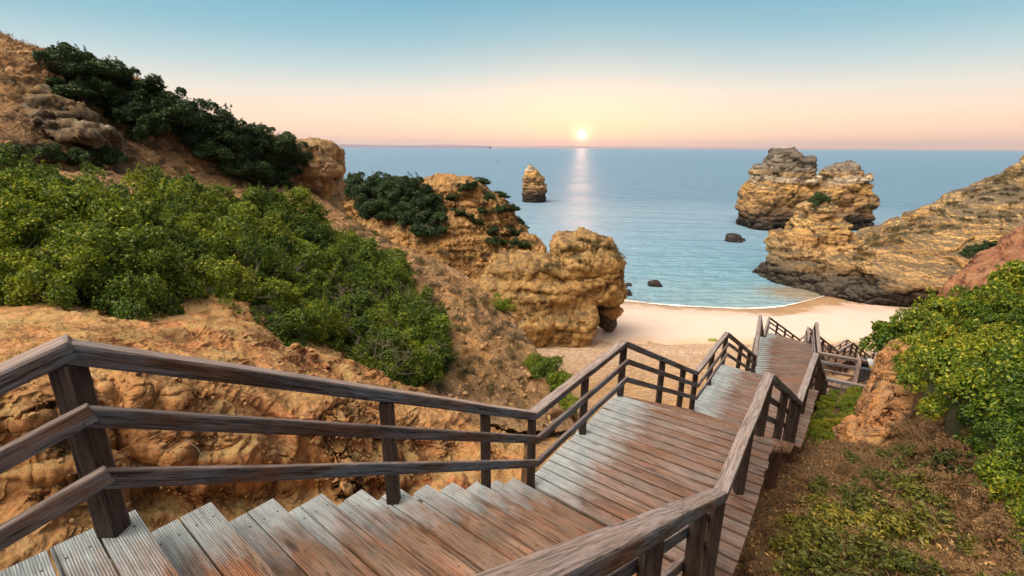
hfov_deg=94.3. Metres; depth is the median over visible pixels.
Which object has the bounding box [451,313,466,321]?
heath bush
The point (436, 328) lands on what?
mastic bush
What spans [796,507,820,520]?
dry bush
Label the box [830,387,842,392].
leafy bush
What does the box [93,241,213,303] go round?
mastic bush
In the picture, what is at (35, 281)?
mastic bush
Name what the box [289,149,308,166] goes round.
dark bush
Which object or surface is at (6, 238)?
mastic bush
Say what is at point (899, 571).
dry bush
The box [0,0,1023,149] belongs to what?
sky
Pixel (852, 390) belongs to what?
leafy bush
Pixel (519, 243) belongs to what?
dark bush
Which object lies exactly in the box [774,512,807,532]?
scrub bush
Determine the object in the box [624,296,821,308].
surf foam
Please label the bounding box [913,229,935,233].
heath bush
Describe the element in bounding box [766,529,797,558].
scrub bush
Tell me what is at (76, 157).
dark bush
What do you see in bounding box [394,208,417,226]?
dark bush
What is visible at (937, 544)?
fallen leaves
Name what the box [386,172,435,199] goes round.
dark bush
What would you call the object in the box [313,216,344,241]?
mastic bush
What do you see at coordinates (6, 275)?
mastic bush
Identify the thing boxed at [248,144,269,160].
dark bush
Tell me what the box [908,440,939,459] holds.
dry bush
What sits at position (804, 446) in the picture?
dry bush
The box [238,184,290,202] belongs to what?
mastic bush
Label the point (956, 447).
dry bush
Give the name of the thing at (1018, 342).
leafy bush
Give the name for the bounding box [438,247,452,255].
heath bush
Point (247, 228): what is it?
mastic bush
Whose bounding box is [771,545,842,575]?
scrub bush
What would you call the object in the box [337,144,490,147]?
hills
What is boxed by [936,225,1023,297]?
red slope
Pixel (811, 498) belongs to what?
scrub bush
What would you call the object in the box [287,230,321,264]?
mastic bush
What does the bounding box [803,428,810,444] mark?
leafy bush
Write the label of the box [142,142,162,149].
heath bush
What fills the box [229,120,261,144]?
dark bush
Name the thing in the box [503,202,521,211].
dark bush
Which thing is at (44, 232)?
mastic bush
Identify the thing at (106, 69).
dark bush
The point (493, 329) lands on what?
heath bush
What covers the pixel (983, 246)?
dark bush
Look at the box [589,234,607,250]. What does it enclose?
heath bush
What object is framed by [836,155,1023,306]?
cliff
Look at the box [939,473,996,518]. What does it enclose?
dry bush
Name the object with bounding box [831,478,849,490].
dry bush
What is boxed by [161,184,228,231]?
mastic bush
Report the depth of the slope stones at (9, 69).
21.63 m
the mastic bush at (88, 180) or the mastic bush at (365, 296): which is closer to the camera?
the mastic bush at (88, 180)
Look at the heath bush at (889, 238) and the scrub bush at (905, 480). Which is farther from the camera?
the heath bush at (889, 238)
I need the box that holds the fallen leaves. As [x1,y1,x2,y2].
[737,413,1018,575]
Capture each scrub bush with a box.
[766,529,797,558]
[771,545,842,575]
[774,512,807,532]
[781,513,822,535]
[782,528,845,575]
[789,519,874,575]
[793,491,831,505]
[799,500,842,523]
[807,471,834,497]
[807,503,882,543]
[829,508,912,546]
[835,481,876,501]
[837,487,896,527]
[842,448,874,467]
[844,529,921,575]
[851,467,870,481]
[852,497,874,512]
[865,466,900,490]
[872,504,943,550]
[873,444,899,459]
[888,548,949,575]
[890,443,930,471]
[891,469,943,507]
[903,489,960,537]
[915,446,978,480]
[952,532,993,558]
[977,571,1023,575]
[980,479,1018,503]
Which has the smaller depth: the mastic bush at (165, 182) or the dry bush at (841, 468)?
the dry bush at (841, 468)
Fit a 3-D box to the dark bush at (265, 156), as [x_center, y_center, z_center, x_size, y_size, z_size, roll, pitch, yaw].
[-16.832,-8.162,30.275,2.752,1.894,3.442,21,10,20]
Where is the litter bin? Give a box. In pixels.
[851,354,873,382]
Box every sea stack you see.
[522,165,546,202]
[735,147,879,230]
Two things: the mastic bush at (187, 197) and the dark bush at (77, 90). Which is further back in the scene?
the dark bush at (77, 90)
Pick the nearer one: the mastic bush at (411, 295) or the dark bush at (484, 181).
the mastic bush at (411, 295)
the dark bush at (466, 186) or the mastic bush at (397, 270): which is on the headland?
the dark bush at (466, 186)
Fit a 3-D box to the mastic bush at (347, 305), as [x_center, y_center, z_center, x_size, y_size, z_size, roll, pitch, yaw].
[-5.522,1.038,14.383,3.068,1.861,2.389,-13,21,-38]
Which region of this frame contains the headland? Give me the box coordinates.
[344,173,546,283]
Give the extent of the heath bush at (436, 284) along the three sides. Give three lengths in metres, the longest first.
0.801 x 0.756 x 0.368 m
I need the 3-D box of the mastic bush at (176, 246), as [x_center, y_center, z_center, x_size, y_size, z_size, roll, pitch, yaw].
[-7.969,-0.571,10.098,2.263,1.878,2.555,6,2,17]
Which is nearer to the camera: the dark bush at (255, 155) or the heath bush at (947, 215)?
the dark bush at (255, 155)
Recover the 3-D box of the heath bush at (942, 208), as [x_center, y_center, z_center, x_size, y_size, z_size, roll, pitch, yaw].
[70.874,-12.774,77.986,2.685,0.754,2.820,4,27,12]
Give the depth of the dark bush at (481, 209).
55.12 m
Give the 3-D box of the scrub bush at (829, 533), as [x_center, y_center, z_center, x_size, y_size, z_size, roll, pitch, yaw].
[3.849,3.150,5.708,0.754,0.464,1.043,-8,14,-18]
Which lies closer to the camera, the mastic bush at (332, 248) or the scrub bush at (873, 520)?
the scrub bush at (873, 520)
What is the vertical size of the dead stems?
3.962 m
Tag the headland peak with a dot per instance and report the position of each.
(810, 247)
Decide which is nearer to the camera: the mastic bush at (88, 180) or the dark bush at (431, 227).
the mastic bush at (88, 180)
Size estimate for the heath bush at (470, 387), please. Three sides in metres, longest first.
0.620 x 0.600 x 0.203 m
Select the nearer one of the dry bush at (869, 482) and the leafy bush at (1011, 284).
the dry bush at (869, 482)
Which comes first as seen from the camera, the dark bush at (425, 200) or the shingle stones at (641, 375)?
the shingle stones at (641, 375)
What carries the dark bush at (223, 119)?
on the hillside at (8, 131)
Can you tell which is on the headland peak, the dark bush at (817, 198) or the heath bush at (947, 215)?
the dark bush at (817, 198)
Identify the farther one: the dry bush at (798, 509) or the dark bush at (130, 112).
the dark bush at (130, 112)
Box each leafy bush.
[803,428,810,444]
[807,418,832,433]
[809,426,834,442]
[811,409,837,419]
[814,397,835,410]
[819,392,840,403]
[821,414,842,426]
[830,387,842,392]
[833,396,856,409]
[836,411,855,417]
[839,392,850,400]
[841,400,856,408]
[841,406,854,415]
[846,385,861,394]
[850,392,861,398]
[858,299,920,351]
[876,330,919,353]
[887,285,965,332]
[887,320,959,350]
[892,340,940,374]
[892,348,920,364]
[895,329,928,339]
[895,345,991,419]
[898,340,978,391]
[901,336,970,381]
[915,359,1016,445]
[916,307,952,317]
[921,312,958,340]
[934,393,952,410]
[941,285,986,314]
[942,327,970,345]
[942,343,1023,399]
[943,327,988,346]
[947,335,1003,371]
[949,280,1023,331]
[953,305,1023,337]
[953,370,1023,455]
[955,351,1023,398]
[956,259,1023,306]
[967,419,1023,453]
[967,437,1023,502]
[972,273,1023,298]
[976,321,1015,343]
[984,334,1004,350]
[984,346,1021,369]
[986,336,1023,355]
[988,326,1023,340]
[996,429,1023,455]
[1002,488,1023,550]
[1007,282,1023,293]
[1012,321,1023,329]
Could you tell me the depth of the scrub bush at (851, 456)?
8.89 m
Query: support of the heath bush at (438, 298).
on the hillside at (554, 412)
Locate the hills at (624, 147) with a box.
[421,144,838,149]
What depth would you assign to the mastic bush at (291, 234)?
18.73 m
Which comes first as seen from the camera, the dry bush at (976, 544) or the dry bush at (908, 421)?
the dry bush at (976, 544)
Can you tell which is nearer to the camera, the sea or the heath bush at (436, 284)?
the heath bush at (436, 284)
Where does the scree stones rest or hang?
on the hillside at (554, 412)
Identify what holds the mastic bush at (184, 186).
on the hillside at (554, 412)
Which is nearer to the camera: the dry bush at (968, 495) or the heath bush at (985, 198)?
the dry bush at (968, 495)
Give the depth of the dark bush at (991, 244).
68.14 m
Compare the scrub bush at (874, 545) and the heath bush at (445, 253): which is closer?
the scrub bush at (874, 545)
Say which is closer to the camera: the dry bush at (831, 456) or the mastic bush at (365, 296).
the dry bush at (831, 456)
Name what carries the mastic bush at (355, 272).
on the hillside at (554, 412)
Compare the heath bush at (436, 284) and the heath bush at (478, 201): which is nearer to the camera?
the heath bush at (436, 284)
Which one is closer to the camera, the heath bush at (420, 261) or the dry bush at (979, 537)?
the dry bush at (979, 537)
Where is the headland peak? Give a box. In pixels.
[752,194,869,297]
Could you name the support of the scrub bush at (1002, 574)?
on the ground at (754, 556)
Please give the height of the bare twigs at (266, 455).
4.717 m
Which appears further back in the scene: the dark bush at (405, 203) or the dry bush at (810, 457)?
the dark bush at (405, 203)
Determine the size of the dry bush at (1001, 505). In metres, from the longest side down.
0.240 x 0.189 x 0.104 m
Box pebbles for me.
[0,325,518,538]
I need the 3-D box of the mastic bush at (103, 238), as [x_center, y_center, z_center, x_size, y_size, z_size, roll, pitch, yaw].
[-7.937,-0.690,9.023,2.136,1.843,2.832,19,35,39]
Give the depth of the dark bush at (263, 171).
29.11 m
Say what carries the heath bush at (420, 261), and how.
on the hillside at (554, 412)
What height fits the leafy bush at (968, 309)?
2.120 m
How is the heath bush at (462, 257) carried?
on the headland
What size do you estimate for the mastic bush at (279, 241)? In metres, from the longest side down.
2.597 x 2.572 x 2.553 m
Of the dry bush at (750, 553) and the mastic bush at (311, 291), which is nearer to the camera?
the dry bush at (750, 553)
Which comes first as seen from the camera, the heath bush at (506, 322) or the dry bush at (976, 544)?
the dry bush at (976, 544)
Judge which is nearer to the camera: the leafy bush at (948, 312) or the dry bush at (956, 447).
the dry bush at (956, 447)
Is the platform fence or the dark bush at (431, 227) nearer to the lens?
the platform fence
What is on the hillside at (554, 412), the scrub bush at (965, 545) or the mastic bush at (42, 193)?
the mastic bush at (42, 193)
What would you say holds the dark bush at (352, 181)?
on the headland
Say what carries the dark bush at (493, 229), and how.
on the headland
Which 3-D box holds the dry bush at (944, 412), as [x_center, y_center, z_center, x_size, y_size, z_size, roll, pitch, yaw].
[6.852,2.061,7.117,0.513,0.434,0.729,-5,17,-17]
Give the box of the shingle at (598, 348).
[521,340,876,483]
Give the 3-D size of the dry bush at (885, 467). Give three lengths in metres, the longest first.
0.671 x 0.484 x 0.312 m
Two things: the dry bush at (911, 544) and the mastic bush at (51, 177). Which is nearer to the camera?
the dry bush at (911, 544)
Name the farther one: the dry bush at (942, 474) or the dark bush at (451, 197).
the dark bush at (451, 197)
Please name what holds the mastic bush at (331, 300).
on the hillside at (554, 412)
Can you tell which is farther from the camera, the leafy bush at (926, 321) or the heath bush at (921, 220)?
the heath bush at (921, 220)
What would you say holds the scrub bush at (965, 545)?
on the ground at (754, 556)
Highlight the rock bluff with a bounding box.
[294,137,346,201]
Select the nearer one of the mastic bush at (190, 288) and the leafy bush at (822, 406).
the mastic bush at (190, 288)
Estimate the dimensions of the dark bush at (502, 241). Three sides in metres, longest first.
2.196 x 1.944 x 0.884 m
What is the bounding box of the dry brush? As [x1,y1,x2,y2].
[785,422,1022,575]
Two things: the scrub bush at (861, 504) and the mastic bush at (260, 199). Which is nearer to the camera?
the scrub bush at (861, 504)
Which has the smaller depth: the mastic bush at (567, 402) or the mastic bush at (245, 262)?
the mastic bush at (245, 262)
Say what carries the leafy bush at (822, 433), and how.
on the ground at (754, 556)
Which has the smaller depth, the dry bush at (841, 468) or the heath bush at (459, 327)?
the dry bush at (841, 468)
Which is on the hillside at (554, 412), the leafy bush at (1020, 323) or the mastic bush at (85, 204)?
the mastic bush at (85, 204)
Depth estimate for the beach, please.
60.59 m
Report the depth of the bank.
6.75 m
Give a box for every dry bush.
[741,547,754,560]
[758,556,777,575]
[761,562,788,575]
[764,516,789,532]
[767,528,792,546]
[769,495,784,505]
[781,462,804,471]
[788,480,802,491]
[796,444,808,450]
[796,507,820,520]
[806,455,816,460]
[810,470,828,476]
[821,453,841,462]
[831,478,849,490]
[835,461,864,474]
[836,460,861,483]
[836,521,874,544]
[838,545,875,574]
[839,442,854,453]
[844,476,867,485]
[849,477,880,493]
[858,453,874,462]
[862,459,896,474]
[863,458,881,465]
[865,444,883,452]
[870,497,893,510]
[874,497,927,532]
[879,537,936,562]
[880,482,900,502]
[891,558,920,575]
[898,416,919,431]
[900,464,934,486]
[904,436,917,446]
[904,496,929,507]
[906,453,940,477]
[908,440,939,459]
[909,498,946,516]
[914,435,935,442]
[920,461,967,497]
[922,436,976,458]
[931,419,944,429]
[934,411,948,426]
[938,509,970,525]
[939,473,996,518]
[944,444,971,453]
[947,457,965,469]
[947,484,979,510]
[948,560,985,575]
[953,511,978,526]
[960,428,977,438]
[962,458,974,468]
[963,532,993,547]
[964,541,989,565]
[970,513,995,527]
[972,510,1023,551]
[988,503,1023,564]
[989,500,1006,509]
[994,552,1023,575]
[995,508,1009,525]
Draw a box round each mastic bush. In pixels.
[0,139,79,188]
[0,163,69,207]
[0,169,99,230]
[0,183,19,210]
[0,186,42,241]
[0,193,194,282]
[0,206,60,274]
[0,211,44,249]
[0,239,115,309]
[0,248,62,305]
[26,206,85,239]
[50,168,141,231]
[54,176,195,257]
[65,158,141,203]
[69,243,189,321]
[76,216,205,284]
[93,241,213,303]
[110,188,154,202]
[117,194,189,225]
[119,163,207,214]
[131,161,207,193]
[131,176,180,191]
[131,196,192,222]
[132,175,173,194]
[152,215,246,276]
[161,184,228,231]
[166,192,225,229]
[168,172,241,207]
[170,255,255,313]
[172,219,220,259]
[178,201,244,259]
[192,183,269,239]
[194,249,230,285]
[211,209,266,240]
[218,276,319,336]
[220,226,296,287]
[227,217,292,267]
[228,182,291,220]
[232,252,263,284]
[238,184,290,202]
[241,268,320,331]
[257,206,295,248]
[259,197,297,235]
[261,272,293,287]
[264,307,311,346]
[265,263,321,306]
[269,228,328,280]
[276,183,331,222]
[282,289,352,347]
[283,212,338,249]
[283,245,332,299]
[286,225,313,247]
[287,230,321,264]
[288,209,333,232]
[290,261,331,311]
[307,290,381,325]
[310,277,340,302]
[312,309,356,355]
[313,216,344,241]
[314,224,340,246]
[314,240,366,268]
[319,288,366,307]
[320,243,345,271]
[320,248,359,295]
[323,225,377,253]
[326,326,400,376]
[333,281,407,330]
[341,262,362,279]
[343,232,417,277]
[343,305,395,345]
[345,256,404,308]
[347,310,404,359]
[363,359,404,387]
[373,281,428,325]
[374,252,417,293]
[376,300,419,356]
[387,290,415,300]
[387,349,428,386]
[389,285,448,312]
[398,297,453,350]
[399,317,459,374]
[399,332,450,386]
[409,290,451,334]
[489,292,515,311]
[520,350,552,373]
[528,354,573,393]
[558,394,579,413]
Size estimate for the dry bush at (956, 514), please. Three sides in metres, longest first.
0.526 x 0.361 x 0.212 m
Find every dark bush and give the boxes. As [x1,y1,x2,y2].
[0,143,34,160]
[27,142,67,163]
[31,41,96,80]
[45,74,113,102]
[55,42,96,60]
[63,146,95,165]
[73,53,134,82]
[85,78,151,107]
[90,145,128,166]
[95,92,167,129]
[112,68,168,91]
[122,106,179,141]
[142,90,190,112]
[154,87,214,133]
[169,123,212,143]
[178,139,231,163]
[190,133,255,170]
[195,102,242,142]
[203,123,228,144]
[218,127,264,154]
[218,155,256,178]
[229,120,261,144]
[240,122,277,148]
[241,159,276,185]
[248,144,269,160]
[248,149,276,168]
[260,156,286,169]
[260,167,281,184]
[262,144,283,162]
[264,127,296,155]
[265,171,295,188]
[282,141,315,159]
[286,162,303,177]
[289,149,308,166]
[343,171,375,195]
[343,175,363,198]
[349,176,392,196]
[353,188,386,216]
[357,196,399,218]
[371,170,394,184]
[372,176,395,198]
[373,190,399,219]
[375,206,399,220]
[384,178,412,195]
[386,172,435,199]
[389,199,406,215]
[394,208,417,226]
[396,193,422,211]
[407,211,457,238]
[408,201,447,220]
[410,189,443,206]
[444,193,459,200]
[450,208,473,217]
[456,180,477,191]
[470,218,484,224]
[472,177,491,184]
[476,206,490,213]
[483,191,496,201]
[484,235,500,244]
[486,225,498,233]
[492,204,506,212]
[495,191,510,197]
[499,239,508,245]
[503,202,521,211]
[506,225,516,230]
[510,237,531,247]
[511,229,524,235]
[517,218,524,224]
[807,192,831,205]
[958,245,982,258]
[965,244,989,250]
[982,239,997,246]
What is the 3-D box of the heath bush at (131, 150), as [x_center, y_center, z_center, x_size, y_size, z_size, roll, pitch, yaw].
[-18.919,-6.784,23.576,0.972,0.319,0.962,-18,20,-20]
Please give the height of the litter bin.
1.100 m
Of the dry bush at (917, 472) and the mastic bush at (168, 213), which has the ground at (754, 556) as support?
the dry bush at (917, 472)
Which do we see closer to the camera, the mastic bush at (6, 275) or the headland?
the mastic bush at (6, 275)
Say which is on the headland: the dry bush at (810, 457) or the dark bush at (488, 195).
the dark bush at (488, 195)
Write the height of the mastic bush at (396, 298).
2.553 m
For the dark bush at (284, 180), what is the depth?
31.82 m
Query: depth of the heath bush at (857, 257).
76.43 m
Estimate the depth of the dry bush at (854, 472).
7.80 m
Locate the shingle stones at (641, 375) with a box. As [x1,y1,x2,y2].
[547,345,743,447]
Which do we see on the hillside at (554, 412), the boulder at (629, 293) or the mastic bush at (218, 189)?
the mastic bush at (218, 189)
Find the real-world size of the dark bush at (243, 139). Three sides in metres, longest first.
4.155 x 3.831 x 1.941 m
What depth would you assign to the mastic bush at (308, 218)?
21.60 m
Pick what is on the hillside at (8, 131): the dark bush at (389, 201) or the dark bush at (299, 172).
the dark bush at (299, 172)
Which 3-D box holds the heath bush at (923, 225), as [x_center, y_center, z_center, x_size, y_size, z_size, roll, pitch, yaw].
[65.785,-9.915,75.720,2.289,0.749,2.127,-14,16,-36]
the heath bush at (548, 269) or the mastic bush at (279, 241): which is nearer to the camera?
the mastic bush at (279, 241)
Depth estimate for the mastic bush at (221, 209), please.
15.91 m
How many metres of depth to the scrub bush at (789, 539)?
5.82 m
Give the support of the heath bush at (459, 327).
on the hillside at (554, 412)
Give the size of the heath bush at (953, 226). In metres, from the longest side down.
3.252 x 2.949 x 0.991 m
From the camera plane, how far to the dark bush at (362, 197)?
54.41 m
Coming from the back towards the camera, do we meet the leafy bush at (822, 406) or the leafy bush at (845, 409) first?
the leafy bush at (822, 406)
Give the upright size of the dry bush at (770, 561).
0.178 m
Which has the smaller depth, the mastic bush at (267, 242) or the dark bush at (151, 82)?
the mastic bush at (267, 242)
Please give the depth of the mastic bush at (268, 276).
13.30 m
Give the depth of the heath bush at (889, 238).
74.90 m
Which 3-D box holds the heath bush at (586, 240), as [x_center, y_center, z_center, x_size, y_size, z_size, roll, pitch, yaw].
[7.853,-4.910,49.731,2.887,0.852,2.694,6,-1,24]
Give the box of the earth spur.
[832,339,916,447]
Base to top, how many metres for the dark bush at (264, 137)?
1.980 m
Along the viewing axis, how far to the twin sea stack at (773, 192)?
133.27 m
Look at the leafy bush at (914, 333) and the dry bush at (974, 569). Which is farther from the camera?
the leafy bush at (914, 333)
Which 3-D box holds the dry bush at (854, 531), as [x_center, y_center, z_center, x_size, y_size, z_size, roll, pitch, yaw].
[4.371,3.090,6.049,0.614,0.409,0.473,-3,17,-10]
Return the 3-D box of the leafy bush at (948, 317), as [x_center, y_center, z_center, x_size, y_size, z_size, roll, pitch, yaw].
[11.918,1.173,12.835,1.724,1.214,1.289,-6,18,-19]
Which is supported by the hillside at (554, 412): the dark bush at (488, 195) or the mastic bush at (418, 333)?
the mastic bush at (418, 333)
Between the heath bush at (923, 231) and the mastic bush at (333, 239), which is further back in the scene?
the heath bush at (923, 231)
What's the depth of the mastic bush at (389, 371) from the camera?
12.28 m
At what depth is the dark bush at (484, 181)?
57.63 m
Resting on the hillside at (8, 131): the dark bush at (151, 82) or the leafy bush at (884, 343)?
the dark bush at (151, 82)
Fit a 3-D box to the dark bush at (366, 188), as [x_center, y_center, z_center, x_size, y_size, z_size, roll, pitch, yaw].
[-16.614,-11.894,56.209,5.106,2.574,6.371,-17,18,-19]
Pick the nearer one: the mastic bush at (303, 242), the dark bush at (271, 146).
the mastic bush at (303, 242)
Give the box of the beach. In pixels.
[592,296,928,344]
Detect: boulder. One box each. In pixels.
[626,289,631,295]
[647,280,662,286]
[724,233,742,242]
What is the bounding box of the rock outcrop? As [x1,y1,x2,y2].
[5,79,125,152]
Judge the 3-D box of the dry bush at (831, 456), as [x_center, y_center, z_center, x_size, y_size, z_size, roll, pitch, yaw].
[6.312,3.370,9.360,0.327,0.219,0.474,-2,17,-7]
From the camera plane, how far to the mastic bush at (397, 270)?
19.81 m
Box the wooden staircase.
[0,315,877,575]
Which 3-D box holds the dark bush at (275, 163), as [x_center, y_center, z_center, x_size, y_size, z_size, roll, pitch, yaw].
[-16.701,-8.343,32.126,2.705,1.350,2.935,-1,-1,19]
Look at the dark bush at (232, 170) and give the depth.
27.85 m
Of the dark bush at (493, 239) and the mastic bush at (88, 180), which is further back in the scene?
the dark bush at (493, 239)
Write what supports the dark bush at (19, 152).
on the hillside at (8, 131)
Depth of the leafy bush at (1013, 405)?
6.44 m
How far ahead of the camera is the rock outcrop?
20.64 m
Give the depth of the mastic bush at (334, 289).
16.79 m
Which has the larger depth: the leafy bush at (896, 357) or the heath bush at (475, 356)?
the heath bush at (475, 356)
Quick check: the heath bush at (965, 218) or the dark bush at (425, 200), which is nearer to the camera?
the dark bush at (425, 200)
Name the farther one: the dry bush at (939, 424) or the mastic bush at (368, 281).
the mastic bush at (368, 281)
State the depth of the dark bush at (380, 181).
55.59 m
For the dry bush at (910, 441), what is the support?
on the ground at (754, 556)
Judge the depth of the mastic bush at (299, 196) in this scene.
21.99 m
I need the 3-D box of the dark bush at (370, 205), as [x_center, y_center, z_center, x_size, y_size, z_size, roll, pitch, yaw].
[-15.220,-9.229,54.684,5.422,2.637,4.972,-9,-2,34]
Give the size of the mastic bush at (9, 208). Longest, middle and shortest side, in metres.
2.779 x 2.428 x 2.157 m
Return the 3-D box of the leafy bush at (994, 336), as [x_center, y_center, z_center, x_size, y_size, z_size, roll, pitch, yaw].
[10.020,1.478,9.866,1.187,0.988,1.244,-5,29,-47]
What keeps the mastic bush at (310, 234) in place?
on the hillside at (554, 412)
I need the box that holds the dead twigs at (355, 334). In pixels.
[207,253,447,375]
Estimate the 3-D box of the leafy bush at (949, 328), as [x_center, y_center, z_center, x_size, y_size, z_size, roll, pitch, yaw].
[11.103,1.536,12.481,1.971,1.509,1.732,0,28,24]
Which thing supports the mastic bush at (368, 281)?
on the hillside at (554, 412)
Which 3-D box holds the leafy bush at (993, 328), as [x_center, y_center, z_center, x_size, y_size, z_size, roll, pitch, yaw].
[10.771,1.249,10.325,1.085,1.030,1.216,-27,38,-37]
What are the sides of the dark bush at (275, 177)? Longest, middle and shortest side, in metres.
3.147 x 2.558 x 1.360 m
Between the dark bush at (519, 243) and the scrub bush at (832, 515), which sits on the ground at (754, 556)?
the scrub bush at (832, 515)
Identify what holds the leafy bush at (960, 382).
on the ground at (754, 556)
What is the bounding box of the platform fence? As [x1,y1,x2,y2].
[816,352,867,403]
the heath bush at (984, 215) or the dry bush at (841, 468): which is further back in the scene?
the heath bush at (984, 215)
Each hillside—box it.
[0,33,345,213]
[2,168,578,434]
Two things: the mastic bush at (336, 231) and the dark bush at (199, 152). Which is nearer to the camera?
the mastic bush at (336, 231)
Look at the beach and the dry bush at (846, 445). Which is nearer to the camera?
the dry bush at (846, 445)
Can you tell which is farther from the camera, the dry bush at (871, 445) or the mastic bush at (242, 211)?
the mastic bush at (242, 211)
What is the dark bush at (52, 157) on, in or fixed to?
on the hillside at (554, 412)
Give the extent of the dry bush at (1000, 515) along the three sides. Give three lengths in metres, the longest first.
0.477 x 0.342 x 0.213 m
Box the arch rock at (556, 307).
[474,227,627,347]
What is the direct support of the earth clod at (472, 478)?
on the bank
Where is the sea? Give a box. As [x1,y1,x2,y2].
[343,148,1023,307]
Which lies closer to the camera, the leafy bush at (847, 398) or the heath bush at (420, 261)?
the leafy bush at (847, 398)
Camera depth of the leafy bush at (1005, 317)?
11.06 m
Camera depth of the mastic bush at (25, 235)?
8.81 m
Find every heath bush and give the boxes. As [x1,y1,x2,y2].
[0,73,16,81]
[0,92,21,98]
[4,138,28,144]
[38,139,58,147]
[123,157,136,163]
[125,148,141,152]
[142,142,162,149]
[377,239,391,242]
[414,256,424,264]
[427,282,440,288]
[429,295,441,304]
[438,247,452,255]
[448,286,461,294]
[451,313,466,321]
[453,324,471,332]
[454,360,476,377]
[456,254,471,259]
[462,296,476,306]
[463,383,473,391]
[467,355,483,363]
[472,199,485,203]
[473,184,489,191]
[477,380,497,396]
[481,335,496,341]
[486,308,498,315]
[487,327,500,336]
[488,357,504,367]
[499,346,521,359]
[501,320,512,326]
[506,334,520,341]
[534,261,551,272]
[544,261,562,270]
[563,244,579,249]
[576,236,589,242]
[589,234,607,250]
[597,244,618,249]
[609,250,625,260]
[851,254,866,260]
[858,242,878,248]
[866,233,880,240]
[884,235,902,243]
[911,214,930,222]
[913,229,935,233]
[916,224,931,227]
[932,207,951,212]
[938,211,956,217]
[938,221,961,229]
[959,216,974,221]
[976,214,997,217]
[978,197,995,200]
[987,173,1013,181]
[996,212,1016,218]
[998,191,1017,195]
[1003,185,1023,190]
[1007,171,1023,176]
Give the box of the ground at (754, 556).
[733,377,1023,575]
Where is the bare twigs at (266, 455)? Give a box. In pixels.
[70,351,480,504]
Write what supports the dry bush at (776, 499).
on the ground at (754, 556)
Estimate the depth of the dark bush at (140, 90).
23.92 m
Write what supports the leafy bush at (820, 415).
on the ground at (754, 556)
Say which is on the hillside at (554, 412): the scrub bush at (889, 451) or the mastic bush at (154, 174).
the mastic bush at (154, 174)
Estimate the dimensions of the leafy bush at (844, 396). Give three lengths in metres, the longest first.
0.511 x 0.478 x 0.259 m
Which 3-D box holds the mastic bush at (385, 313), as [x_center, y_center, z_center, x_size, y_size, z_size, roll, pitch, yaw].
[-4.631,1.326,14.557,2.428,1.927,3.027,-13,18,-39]
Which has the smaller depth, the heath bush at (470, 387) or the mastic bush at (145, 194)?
the mastic bush at (145, 194)
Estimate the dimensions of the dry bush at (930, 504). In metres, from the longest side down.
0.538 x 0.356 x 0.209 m
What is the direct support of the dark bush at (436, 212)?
on the headland
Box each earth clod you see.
[430,479,448,492]
[440,471,469,489]
[464,472,479,485]
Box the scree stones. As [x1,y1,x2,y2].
[287,193,552,424]
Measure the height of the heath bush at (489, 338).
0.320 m
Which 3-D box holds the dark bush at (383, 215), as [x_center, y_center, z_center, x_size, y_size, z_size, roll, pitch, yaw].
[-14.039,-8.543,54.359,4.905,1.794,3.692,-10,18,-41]
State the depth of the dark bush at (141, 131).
24.28 m
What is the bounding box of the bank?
[0,294,524,575]
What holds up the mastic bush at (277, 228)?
on the hillside at (554, 412)
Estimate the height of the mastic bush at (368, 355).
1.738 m
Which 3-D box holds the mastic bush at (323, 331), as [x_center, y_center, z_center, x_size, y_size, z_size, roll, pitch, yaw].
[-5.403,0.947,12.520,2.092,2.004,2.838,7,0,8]
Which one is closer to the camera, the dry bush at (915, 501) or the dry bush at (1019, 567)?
the dry bush at (1019, 567)
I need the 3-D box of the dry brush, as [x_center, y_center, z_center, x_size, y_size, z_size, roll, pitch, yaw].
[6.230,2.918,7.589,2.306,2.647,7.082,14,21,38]
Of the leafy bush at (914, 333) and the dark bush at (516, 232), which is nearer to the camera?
the leafy bush at (914, 333)
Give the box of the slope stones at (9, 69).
[2,37,319,197]
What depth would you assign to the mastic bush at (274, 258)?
13.42 m
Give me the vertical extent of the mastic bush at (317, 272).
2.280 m
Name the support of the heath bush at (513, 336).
on the hillside at (554, 412)
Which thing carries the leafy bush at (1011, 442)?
on the ground at (754, 556)
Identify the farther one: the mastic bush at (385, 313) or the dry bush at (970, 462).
the mastic bush at (385, 313)
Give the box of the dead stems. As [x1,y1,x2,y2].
[744,425,1023,575]
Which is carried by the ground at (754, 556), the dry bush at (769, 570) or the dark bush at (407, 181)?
the dry bush at (769, 570)
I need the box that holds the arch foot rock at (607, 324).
[597,305,616,331]
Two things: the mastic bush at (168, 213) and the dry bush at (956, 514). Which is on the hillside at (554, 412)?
the mastic bush at (168, 213)
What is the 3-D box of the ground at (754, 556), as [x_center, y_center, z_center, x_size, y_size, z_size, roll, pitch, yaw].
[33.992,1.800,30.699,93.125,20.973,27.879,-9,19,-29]
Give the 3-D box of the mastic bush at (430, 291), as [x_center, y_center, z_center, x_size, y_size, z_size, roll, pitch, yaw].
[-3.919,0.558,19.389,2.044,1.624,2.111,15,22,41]
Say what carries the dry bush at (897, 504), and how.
on the ground at (754, 556)

